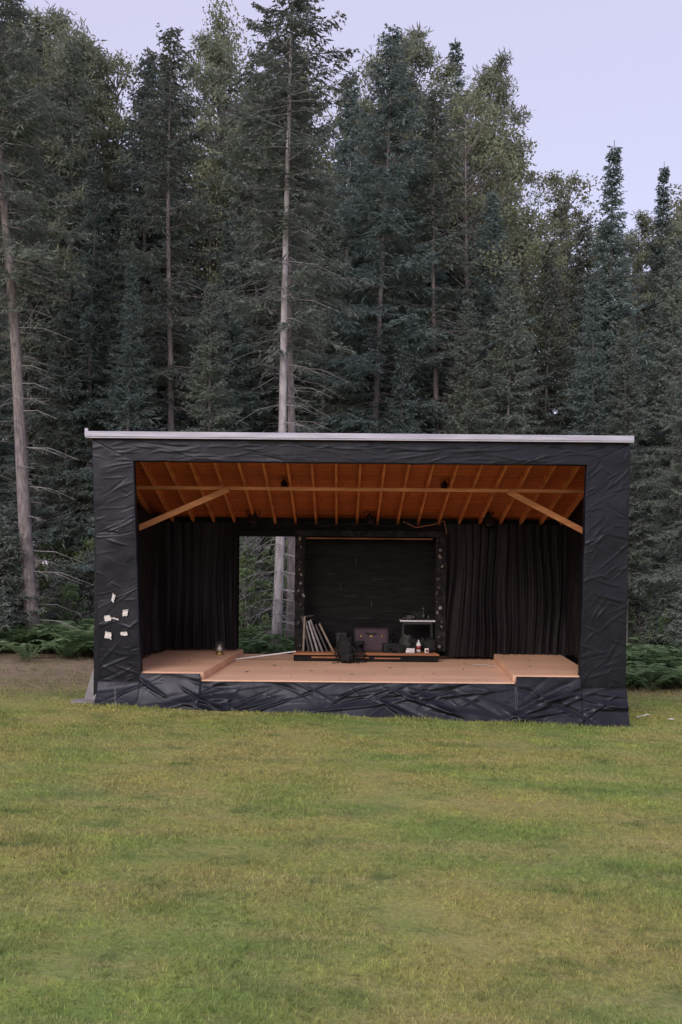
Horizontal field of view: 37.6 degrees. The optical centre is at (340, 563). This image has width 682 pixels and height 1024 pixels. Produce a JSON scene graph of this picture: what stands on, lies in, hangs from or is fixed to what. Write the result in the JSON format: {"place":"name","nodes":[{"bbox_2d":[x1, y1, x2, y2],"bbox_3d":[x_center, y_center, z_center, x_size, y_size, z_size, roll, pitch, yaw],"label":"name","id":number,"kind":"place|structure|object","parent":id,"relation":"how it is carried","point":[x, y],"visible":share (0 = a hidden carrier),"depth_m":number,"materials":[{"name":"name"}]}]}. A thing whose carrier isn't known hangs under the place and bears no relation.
{"place":"outdoors","nodes":[
{"label":"outdoors","id":0,"kind":"place"},
{"bbox_2d":[0,564,681,1023],"bbox_3d":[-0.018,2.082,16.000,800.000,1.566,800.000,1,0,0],"label":"ground","id":1,"kind":"structure","parent":0,"point":[64,962],"depth_m":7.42,"materials":[{"name":"green plant"}]},
{"bbox_2d":[0,505,31,633],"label":"young fir tree","id":2,"kind":"object","parent":1,"relation":"on","point":[4,604],"visible":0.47,"depth_m":23.88,"materials":[{"name":"green plant"}]},
{"bbox_2d":[0,518,46,651],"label":"young fir tree","id":3,"kind":"object","parent":1,"relation":"on","point":[10,553],"visible":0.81,"depth_m":23.88,"materials":[{"name":"green plant"}]},
{"bbox_2d":[0,249,56,604],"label":"fir tree","id":4,"kind":"object","parent":1,"relation":"on","point":[10,451],"visible":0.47,"depth_m":28.15,"materials":[{"name":"green plant"}]},
{"bbox_2d":[0,41,79,603],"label":"spruce tree","id":5,"kind":"object","parent":1,"relation":"on","point":[35,557],"visible":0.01,"depth_m":37.71,"materials":[{"name":"green plant"}]},
{"bbox_2d":[0,2,92,508],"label":"pine tree","id":6,"kind":"object","parent":1,"relation":"on","point":[47,146],"visible":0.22,"depth_m":32.50,"materials":[{"name":"green plant"}]},
{"bbox_2d":[0,0,97,650],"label":"spruce tree","id":7,"kind":"object","parent":1,"relation":"on","point":[22,133],"visible":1,"depth_m":24.27,"materials":[{"name":"green plant"}]},
{"bbox_2d":[0,150,100,599],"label":"spruce tree","id":8,"kind":"object","parent":1,"relation":"on","point":[32,302],"visible":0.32,"depth_m":32.75,"materials":[{"name":"green plant"}]},
{"bbox_2d":[34,535,76,610],"bbox_3d":[-8.297,0.719,28.973,1.669,3.102,1.467,1,0,44],"label":"leafy shrub","id":9,"kind":"object","parent":1,"relation":"on","point":[49,555],"visible":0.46,"depth_m":28.93,"materials":[{"name":"green plant"}]},
{"bbox_2d":[28,294,96,586],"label":"spruce tree","id":10,"kind":"object","parent":1,"relation":"on","point":[58,432],"visible":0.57,"depth_m":29.77,"materials":[{"name":"green plant"}]},
{"bbox_2d":[0,5,131,590],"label":"pine tree","id":11,"kind":"object","parent":1,"relation":"on","point":[36,24],"visible":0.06,"depth_m":37.45,"materials":[{"name":"green plant"}]},
{"bbox_2d":[39,558,93,624],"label":"young fir tree","id":12,"kind":"object","parent":1,"relation":"on","point":[54,614],"visible":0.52,"depth_m":26.83,"materials":[{"name":"green plant"}]},
{"bbox_2d":[53,581,89,625],"bbox_3d":[-7.098,1.364,26.463,0.974,1.810,0.856,1,0,-16],"label":"leafy shrub","id":13,"kind":"object","parent":1,"relation":"on","point":[69,594],"visible":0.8,"depth_m":26.41,"materials":[{"name":"green plant"}]},
{"bbox_2d":[49,551,94,622],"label":"young fir tree","id":14,"kind":"object","parent":1,"relation":"on","point":[86,575],"visible":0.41,"depth_m":27.42,"materials":[{"name":"green plant"}]},
{"bbox_2d":[18,156,127,608],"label":"fir tree","id":15,"kind":"object","parent":1,"relation":"on","point":[92,321],"visible":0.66,"depth_m":29.78,"materials":[{"name":"green plant"}]},
{"bbox_2d":[2,37,149,560],"bbox_3d":[-9.225,-7.770,33.980,5.695,19.871,5.372,1,0,-26],"label":"spruce tree","id":16,"kind":"object","parent":1,"relation":"on","point":[74,56],"visible":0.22,"depth_m":33.75,"materials":[{"name":"green plant"}]},
{"bbox_2d":[68,536,94,606],"bbox_3d":[-7.238,0.748,29.025,1.467,3.102,1.669,1,0,3],"label":"leafy shrub","id":17,"kind":"object","parent":1,"relation":"on","point":[89,543],"visible":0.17,"depth_m":29.02,"materials":[{"name":"green plant"}]},
{"bbox_2d":[0,40,163,403],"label":"birch tree","id":18,"kind":"object","parent":1,"relation":"on","point":[110,144],"visible":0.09,"depth_m":37.17,"materials":[{"name":"green plant"}]},
{"bbox_2d":[1,0,163,559],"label":"pine tree","id":19,"kind":"object","parent":1,"relation":"on","point":[58,24],"visible":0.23,"depth_m":36.80,"materials":[{"name":"green plant"}]},
{"bbox_2d":[70,668,95,703],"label":"plywood ramp","id":20,"kind":"structure","parent":1,"relation":"on","point":[89,697],"depth_m":16.23,"materials":[{"name":"grey wood"}]},
{"bbox_2d":[69,264,164,602],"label":"fir tree","id":21,"kind":"object","parent":1,"relation":"on","point":[126,400],"visible":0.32,"depth_m":27.85,"materials":[{"name":"green plant"}]},
{"bbox_2d":[69,223,166,522],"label":"spruce tree","id":22,"kind":"object","parent":1,"relation":"on","point":[120,284],"visible":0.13,"depth_m":34.15,"materials":[{"name":"green plant"}]},
{"bbox_2d":[53,48,191,428],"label":"birch tree","id":23,"kind":"object","parent":1,"relation":"on","point":[127,66],"visible":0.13,"depth_m":38.24,"materials":[{"name":"green plant"}]},
{"bbox_2d":[70,48,214,443],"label":"spruce tree","id":24,"kind":"object","parent":1,"relation":"on","point":[138,152],"visible":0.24,"depth_m":35.07,"materials":[{"name":"green plant"}]},
{"bbox_2d":[129,52,206,430],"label":"fir tree","id":25,"kind":"object","parent":1,"relation":"on","point":[171,260],"depth_m":41.37,"materials":[{"name":"green plant"}]},
{"bbox_2d":[101,23,237,431],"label":"spruce tree","id":26,"kind":"object","parent":1,"relation":"on","point":[170,372],"visible":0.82,"depth_m":29.71,"materials":[{"name":"green plant"}]},
{"bbox_2d":[115,82,226,427],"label":"spruce tree","id":27,"kind":"object","parent":1,"relation":"on","point":[184,183],"visible":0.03,"depth_m":37.94,"materials":[{"name":"green plant"}]},
{"bbox_2d":[153,299,219,431],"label":"spruce tree","id":28,"kind":"object","parent":1,"relation":"on","point":[185,427],"visible":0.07,"depth_m":34.02,"materials":[{"name":"green plant"}]},
{"bbox_2d":[169,283,246,431],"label":"spruce tree","id":29,"kind":"object","parent":1,"relation":"on","point":[210,348],"visible":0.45,"depth_m":27.80,"materials":[{"name":"green plant"}]},
{"bbox_2d":[140,144,276,427],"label":"spruce tree","id":30,"kind":"object","parent":1,"relation":"on","point":[211,171],"visible":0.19,"depth_m":36.39,"materials":[{"name":"green plant"}]},
{"bbox_2d":[114,26,309,427],"bbox_3d":[-4.575,-9.252,39.390,7.707,22.846,7.817,1,0,30],"label":"pine tree","id":31,"kind":"object","parent":1,"relation":"on","point":[207,82],"visible":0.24,"depth_m":38.27,"materials":[{"name":"green plant"}]},
{"bbox_2d":[178,0,260,385],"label":"poplar tree","id":32,"kind":"object","parent":1,"relation":"on","point":[220,24],"visible":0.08,"depth_m":43.02,"materials":[{"name":"green plant"}]},
{"bbox_2d":[197,218,272,582],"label":"fir tree","id":33,"kind":"object","parent":1,"relation":"on","point":[232,380],"visible":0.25,"depth_m":30.79,"materials":[{"name":"green plant"}]},
{"bbox_2d":[239,552,272,646],"bbox_3d":[-2.393,1.143,25.443,1.530,2.844,1.345,0,0,-11],"label":"leafy shrub","id":34,"kind":"object","parent":1,"relation":"on","point":[243,565],"visible":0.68,"depth_m":25.37,"materials":[{"name":"green plant"}]},
{"bbox_2d":[239,536,273,644],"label":"young fir tree","id":35,"kind":"object","parent":1,"relation":"on","point":[258,571],"visible":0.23,"depth_m":26.82,"materials":[{"name":"green plant"}]},
{"bbox_2d":[201,43,319,431],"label":"spruce tree","id":36,"kind":"object","parent":1,"relation":"on","point":[238,219],"visible":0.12,"depth_m":35.59,"materials":[{"name":"green plant"}]},
{"bbox_2d":[239,536,287,623],"bbox_3d":[-2.333,0.220,27.974,2.323,4.912,2.642,1,0,-35],"label":"leafy shrub","id":37,"kind":"object","parent":1,"relation":"on","point":[269,568],"visible":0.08,"depth_m":27.95,"materials":[{"name":"green plant"}]},
{"bbox_2d":[242,536,287,612],"bbox_3d":[-2.613,-0.462,28.889,3.477,6.463,3.056,1,0,12],"label":"leafy shrub","id":38,"kind":"object","parent":1,"relation":"on","point":[272,542],"visible":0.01,"depth_m":28.98,"materials":[{"name":"green plant"}]},
{"bbox_2d":[199,74,339,376],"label":"pine tree","id":39,"kind":"object","parent":1,"relation":"on","point":[313,133],"visible":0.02,"depth_m":43.39,"materials":[{"name":"green plant"}]},
{"bbox_2d":[228,197,327,624],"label":"spruce tree","id":40,"kind":"object","parent":1,"relation":"on","point":[268,418],"visible":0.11,"depth_m":33.10,"materials":[{"name":"green plant"}]},
{"bbox_2d":[211,33,354,605],"bbox_3d":[-1.948,-9.091,39.160,6.368,22.805,5.960,1,0,-28],"label":"poplar tree","id":41,"kind":"object","parent":1,"relation":"on","point":[325,152],"visible":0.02,"depth_m":38.53,"materials":[{"name":"green plant"}]},
{"bbox_2d":[212,0,360,653],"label":"spruce tree","id":42,"kind":"object","parent":1,"relation":"on","point":[297,8],"visible":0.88,"depth_m":23.66,"materials":[{"name":"green plant"}]},
{"bbox_2d":[243,97,332,579],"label":"spruce tree","id":43,"kind":"object","parent":1,"relation":"on","point":[311,250],"visible":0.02,"depth_m":38.84,"materials":[{"name":"green plant"}]},
{"bbox_2d":[217,37,374,653],"bbox_3d":[-1.180,-5.267,24.790,4.145,15.887,3.667,-1,0,-15],"label":"spruce tree","id":44,"kind":"object","parent":1,"relation":"on","point":[320,184],"visible":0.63,"depth_m":24.66,"materials":[{"name":"green plant"}]},
{"bbox_2d":[2,139,649,561],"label":"wood","id":45,"kind":"object","parent":1,"relation":"on","point":[336,183],"depth_m":58.49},
{"bbox_2d":[277,168,385,606],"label":"spruce tree","id":46,"kind":"object","parent":1,"relation":"on","point":[323,405],"visible":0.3,"depth_m":30.88,"materials":[{"name":"green plant"}]},
{"bbox_2d":[0,608,681,689],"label":"fern undergrowth","id":47,"kind":"object","parent":1,"relation":"on","point":[647,662],"visible":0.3,"depth_m":23.14,"materials":[{"name":"green plant"}]},
{"bbox_2d":[295,69,397,432],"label":"fir tree","id":48,"kind":"object","parent":1,"relation":"on","point":[351,118],"visible":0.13,"depth_m":33.98,"materials":[{"name":"green plant"}]},
{"bbox_2d":[318,83,389,407],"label":"poplar tree","id":49,"kind":"object","parent":1,"relation":"on","point":[364,93],"visible":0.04,"depth_m":41.80,"materials":[{"name":"green plant"}]},
{"bbox_2d":[85,428,633,727],"bbox_3d":[0.271,0.302,18.365,8.718,4.820,5.370,1,0,0],"label":"outdoor stage","id":50,"kind":"object","parent":1,"relation":"on","point":[348,478],"visible":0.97,"depth_m":16.01,"materials":[{"name":"black plastic"}]},
{"bbox_2d":[137,510,166,657],"bbox_3d":[-3.542,0.394,18.149,0.161,2.631,3.303,1,0,2],"label":"curtain","id":51,"kind":"object","parent":50,"relation":"hanging from","point":[152,567],"visible":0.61,"depth_m":18.90,"materials":[{"name":"fabric"}]},
{"bbox_2d":[165,522,237,649],"bbox_3d":[-2.779,0.446,19.801,1.450,2.521,0.172,1,0,0],"label":"curtain","id":52,"kind":"object","parent":50,"relation":"hanging from","point":[201,568],"visible":1,"depth_m":19.81,"materials":[{"name":"fabric"}]},
{"bbox_2d":[246,510,259,526],"bbox_3d":[-1.712,-0.946,19.491,0.270,0.441,0.208,0,-25,2],"label":"stage light","id":53,"kind":"object","parent":50,"relation":"hanging from","point":[253,520],"visible":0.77,"depth_m":19.39,"materials":[{"name":"black metal"}]},
{"bbox_2d":[332,634,359,663],"bbox_3d":[0.096,1.681,18.874,0.525,0.685,0.284,1,0,0],"label":"backpack","id":54,"kind":"object","parent":50,"relation":"on","point":[345,649],"visible":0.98,"depth_m":18.81,"materials":[{"name":"black fabric"}]},
{"bbox_2d":[364,511,374,526],"bbox_3d":[0.560,-0.910,19.493,0.219,0.357,0.168,1,-25,-16],"label":"stage light","id":55,"kind":"object","parent":50,"relation":"hanging from","point":[369,518],"visible":0.98,"depth_m":19.42,"materials":[{"name":"black metal"}]},
{"bbox_2d":[293,530,447,661],"bbox_3d":[0.576,0.620,19.828,2.999,2.519,1.445,1,0,0],"label":"backdrop booth","id":56,"kind":"object","parent":50,"relation":"on","point":[387,579],"visible":0.82,"depth_m":20.19,"materials":[{"name":"black wood"}]},
{"bbox_2d":[302,615,313,650],"bbox_3d":[-0.642,1.367,19.597,0.037,0.682,0.490,2,1,18],"label":"leaning panel","id":57,"kind":"object","parent":56,"relation":"on","point":[307,619],"visible":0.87,"depth_m":19.38,"materials":[{"name":"beige wood"}]},
{"bbox_2d":[310,618,324,651],"bbox_3d":[-0.453,1.401,19.612,0.037,0.662,0.490,-21,-2,5],"label":"leaning panel","id":58,"kind":"object","parent":56,"relation":"on","point":[318,638],"visible":0.94,"depth_m":19.41,"materials":[{"name":"beige wood"}]},
{"bbox_2d":[354,627,388,650],"bbox_3d":[0.587,1.483,19.522,0.672,0.455,0.305,1,0,0],"label":"suitcase","id":59,"kind":"object","parent":56,"relation":"on","point":[374,638],"visible":0.77,"depth_m":19.43,"materials":[{"name":"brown leather"}]},
{"bbox_2d":[388,645,405,652],"bbox_3d":[1.086,1.661,19.298,0.402,0.184,0.263,1,0,0],"label":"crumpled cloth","id":60,"kind":"object","parent":56,"relation":"on","point":[398,649],"visible":1,"depth_m":19.21,"materials":[{"name":"black fabric"}]},
{"bbox_2d":[399,619,434,644],"bbox_3d":[1.488,1.417,19.620,0.680,0.613,0.340,1,0,0],"label":"side table","id":61,"kind":"object","parent":56,"relation":"on","point":[430,622],"visible":0.76,"depth_m":19.47,"materials":[{"name":"white paint"}]},
{"bbox_2d":[481,512,494,528],"bbox_3d":[2.860,-0.906,19.491,0.270,0.441,0.208,1,-25,-12],"label":"stage light","id":62,"kind":"object","parent":50,"relation":"hanging from","point":[488,521],"visible":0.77,"depth_m":19.39,"materials":[{"name":"black metal"}]},
{"bbox_2d":[445,524,566,656],"bbox_3d":[3.259,0.545,19.762,2.392,2.613,0.223,0,0,-1],"label":"curtain","id":63,"kind":"object","parent":50,"relation":"hanging from","point":[505,589],"visible":0.97,"depth_m":19.74,"materials":[{"name":"fabric"}]},
{"bbox_2d":[564,516,582,657],"bbox_3d":[4.417,0.465,18.100,0.178,2.632,3.200,1,0,0],"label":"curtain","id":64,"kind":"object","parent":50,"relation":"hanging from","point":[573,585],"visible":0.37,"depth_m":19.05,"materials":[{"name":"fabric"}]},
{"bbox_2d":[330,239,396,432],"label":"spruce tree","id":65,"kind":"object","parent":1,"relation":"on","point":[370,318],"visible":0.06,"depth_m":33.35,"materials":[{"name":"green plant"}]},
{"bbox_2d":[308,97,457,425],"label":"poplar tree","id":66,"kind":"object","parent":1,"relation":"on","point":[374,161],"visible":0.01,"depth_m":38.87,"materials":[{"name":"green plant"}]},
{"bbox_2d":[301,23,469,433],"bbox_3d":[1.124,-6.825,29.847,5.414,18.891,5.290,0,0,10],"label":"spruce tree","id":67,"kind":"object","parent":1,"relation":"on","point":[395,190],"visible":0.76,"depth_m":29.84,"materials":[{"name":"green plant"}]},
{"bbox_2d":[298,20,499,407],"bbox_3d":[2.204,-9.173,37.576,7.707,23.378,7.817,0,0,17],"label":"pine tree","id":68,"kind":"object","parent":1,"relation":"on","point":[415,49],"visible":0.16,"depth_m":37.24,"materials":[{"name":"green plant"}]},
{"bbox_2d":[377,320,424,433],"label":"fir tree","id":69,"kind":"object","parent":1,"relation":"on","point":[402,421],"visible":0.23,"depth_m":28.84,"materials":[{"name":"green plant"}]},
{"bbox_2d":[373,140,476,433],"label":"spruce tree","id":70,"kind":"object","parent":1,"relation":"on","point":[442,277],"visible":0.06,"depth_m":34.58,"materials":[{"name":"green plant"}]},
{"bbox_2d":[370,99,488,433],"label":"spruce tree","id":71,"kind":"object","parent":1,"relation":"on","point":[451,279],"visible":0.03,"depth_m":35.74,"materials":[{"name":"green plant"}]},
{"bbox_2d":[371,86,499,433],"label":"spruce tree","id":72,"kind":"object","parent":1,"relation":"on","point":[445,217],"visible":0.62,"depth_m":30.68,"materials":[{"name":"green plant"}]},
{"bbox_2d":[436,300,496,433],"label":"spruce tree","id":73,"kind":"object","parent":1,"relation":"on","point":[467,362],"visible":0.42,"depth_m":28.50,"materials":[{"name":"green plant"}]},
{"bbox_2d":[444,37,488,403],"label":"fir tree","id":74,"kind":"object","parent":1,"relation":"on","point":[455,57],"visible":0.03,"depth_m":41.29,"materials":[{"name":"green plant"}]},
{"bbox_2d":[377,80,562,433],"bbox_3d":[4.566,-7.022,35.030,7.133,19.372,6.767,1,0,-28],"label":"birch tree","id":75,"kind":"object","parent":1,"relation":"on","point":[479,140],"visible":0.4,"depth_m":34.49,"materials":[{"name":"green plant"}]},
{"bbox_2d":[439,190,554,434],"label":"spruce tree","id":76,"kind":"object","parent":1,"relation":"on","point":[489,232],"visible":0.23,"depth_m":33.21,"materials":[{"name":"green plant"}]},
{"bbox_2d":[442,48,561,413],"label":"pine tree","id":77,"kind":"object","parent":1,"relation":"on","point":[488,77],"visible":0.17,"depth_m":47.16,"materials":[{"name":"green plant"}]},
{"bbox_2d":[464,264,544,434],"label":"spruce tree","id":78,"kind":"object","parent":1,"relation":"on","point":[509,415],"visible":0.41,"depth_m":29.97,"materials":[{"name":"green plant"}]},
{"bbox_2d":[422,101,589,434],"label":"poplar tree","id":79,"kind":"object","parent":1,"relation":"on","point":[502,131],"visible":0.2,"depth_m":36.71,"materials":[{"name":"green plant"}]},
{"bbox_2d":[456,196,579,434],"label":"birch tree","id":80,"kind":"object","parent":1,"relation":"on","point":[532,212],"visible":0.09,"depth_m":38.13,"materials":[{"name":"green plant"}]},
{"bbox_2d":[496,239,582,434],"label":"spruce tree","id":81,"kind":"object","parent":1,"relation":"on","point":[550,301],"visible":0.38,"depth_m":33.81,"materials":[{"name":"green plant"}]},
{"bbox_2d":[531,196,585,434],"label":"spruce tree","id":82,"kind":"object","parent":1,"relation":"on","point":[561,234],"visible":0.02,"depth_m":45.26,"materials":[{"name":"green plant"}]},
{"bbox_2d":[488,169,637,423],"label":"birch tree","id":83,"kind":"object","parent":1,"relation":"on","point":[554,180],"visible":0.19,"depth_m":41.47,"materials":[{"name":"green plant"}]},
{"bbox_2d":[560,319,594,431],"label":"fir tree","id":84,"kind":"object","parent":1,"relation":"on","point":[576,358],"visible":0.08,"depth_m":33.72,"materials":[{"name":"green plant"}]},
{"bbox_2d":[541,214,640,454],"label":"spruce tree","id":85,"kind":"object","parent":1,"relation":"on","point":[579,268],"visible":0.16,"depth_m":37.60,"materials":[{"name":"green plant"}]},
{"bbox_2d":[561,275,657,585],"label":"fir tree","id":86,"kind":"object","parent":1,"relation":"on","point":[592,392],"visible":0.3,"depth_m":28.98,"materials":[{"name":"green plant"}]},
{"bbox_2d":[555,140,679,623],"bbox_3d":[8.583,-5.380,32.145,5.375,16.407,4.983,1,0,34],"label":"fir tree","id":87,"kind":"object","parent":1,"relation":"on","point":[615,303],"visible":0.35,"depth_m":31.95,"materials":[{"name":"green plant"}]},
{"bbox_2d":[561,209,681,468],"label":"pine tree","id":88,"kind":"object","parent":1,"relation":"on","point":[639,260],"visible":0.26,"depth_m":38.87,"materials":[{"name":"green plant"}]},
{"bbox_2d":[600,320,680,649],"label":"spruce tree","id":89,"kind":"object","parent":1,"relation":"on","point":[634,554],"visible":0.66,"depth_m":27.86,"materials":[{"name":"green plant"}]},
{"bbox_2d":[628,586,657,646],"bbox_3d":[8.522,1.707,28.493,1.100,2.327,1.252,1,0,-29],"label":"leafy shrub","id":90,"kind":"object","parent":1,"relation":"on","point":[632,618],"visible":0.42,"depth_m":28.48,"materials":[{"name":"green plant"}]},
{"bbox_2d":[628,564,665,649],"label":"young fir tree","id":91,"kind":"object","parent":1,"relation":"on","point":[651,591],"visible":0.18,"depth_m":28.87,"materials":[{"name":"green plant"}]},
{"bbox_2d":[613,217,681,443],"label":"pine tree","id":92,"kind":"object","parent":1,"relation":"on","point":[679,232],"visible":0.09,"depth_m":41.07,"materials":[{"name":"green plant"}]},
{"bbox_2d":[628,316,681,609],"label":"spruce tree","id":93,"kind":"object","parent":1,"relation":"on","point":[674,500],"visible":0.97,"depth_m":26.03,"materials":[{"name":"green plant"}]},
{"bbox_2d":[628,161,681,602],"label":"fir tree","id":94,"kind":"object","parent":1,"relation":"on","point":[656,251],"visible":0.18,"depth_m":37.92,"materials":[{"name":"green plant"}]},
{"bbox_2d":[630,201,681,444],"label":"poplar tree","id":95,"kind":"object","parent":1,"relation":"on","point":[678,218],"visible":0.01,"depth_m":42.92,"materials":[{"name":"green plant"}]},
{"bbox_2d":[634,246,681,622],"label":"spruce tree","id":96,"kind":"object","parent":1,"relation":"on","point":[666,307],"visible":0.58,"depth_m":30.97,"materials":[{"name":"green plant"}]},
{"bbox_2d":[637,583,678,646],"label":"young fir tree","id":97,"kind":"object","parent":1,"relation":"on","point":[655,625],"visible":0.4,"depth_m":26.98,"materials":[{"name":"green plant"}]},
{"bbox_2d":[637,343,681,636],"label":"spruce tree","id":98,"kind":"object","parent":1,"relation":"on","point":[669,462],"visible":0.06,"depth_m":32.75,"materials":[{"name":"green plant"}]},
{"bbox_2d":[639,184,681,373],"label":"poplar tree","id":99,"kind":"object","parent":1,"relation":"on","point":[678,198],"visible":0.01,"depth_m":46.54,"materials":[{"name":"green plant"}]},
{"bbox_2d":[647,607,680,651],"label":"leafy shrub","id":100,"kind":"object","parent":1,"relation":"on","point":[668,621],"visible":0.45,"depth_m":25.54,"materials":[{"name":"green plant"}]},
{"bbox_2d":[655,570,681,652],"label":"young fir tree","id":101,"kind":"object","parent":1,"relation":"on","point":[676,642],"visible":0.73,"depth_m":24.95,"materials":[{"name":"green plant"}]},
{"bbox_2d":[657,238,681,592],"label":"fir tree","id":102,"kind":"object","parent":1,"relation":"on","point":[679,244],"visible":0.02,"depth_m":39.29,"materials":[{"name":"green plant"}]},
{"bbox_2d":[0,651,681,717],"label":"rough grass","id":103,"kind":"structure","parent":0,"point":[26,680],"depth_m":18.76,"materials":[{"name":"green plant"}]},
{"bbox_2d":[0,0,681,563],"label":"sky","id":104,"kind":"structure","parent":0,"point":[590,75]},
{"bbox_2d":[423,636,436,652],"bbox_3d":[1.724,1.574,19.395,0.273,0.338,0.245,1,0,0],"label":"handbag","id":105,"kind":"object","parent":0,"point":[431,643],"visible":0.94,"depth_m":19.32,"materials":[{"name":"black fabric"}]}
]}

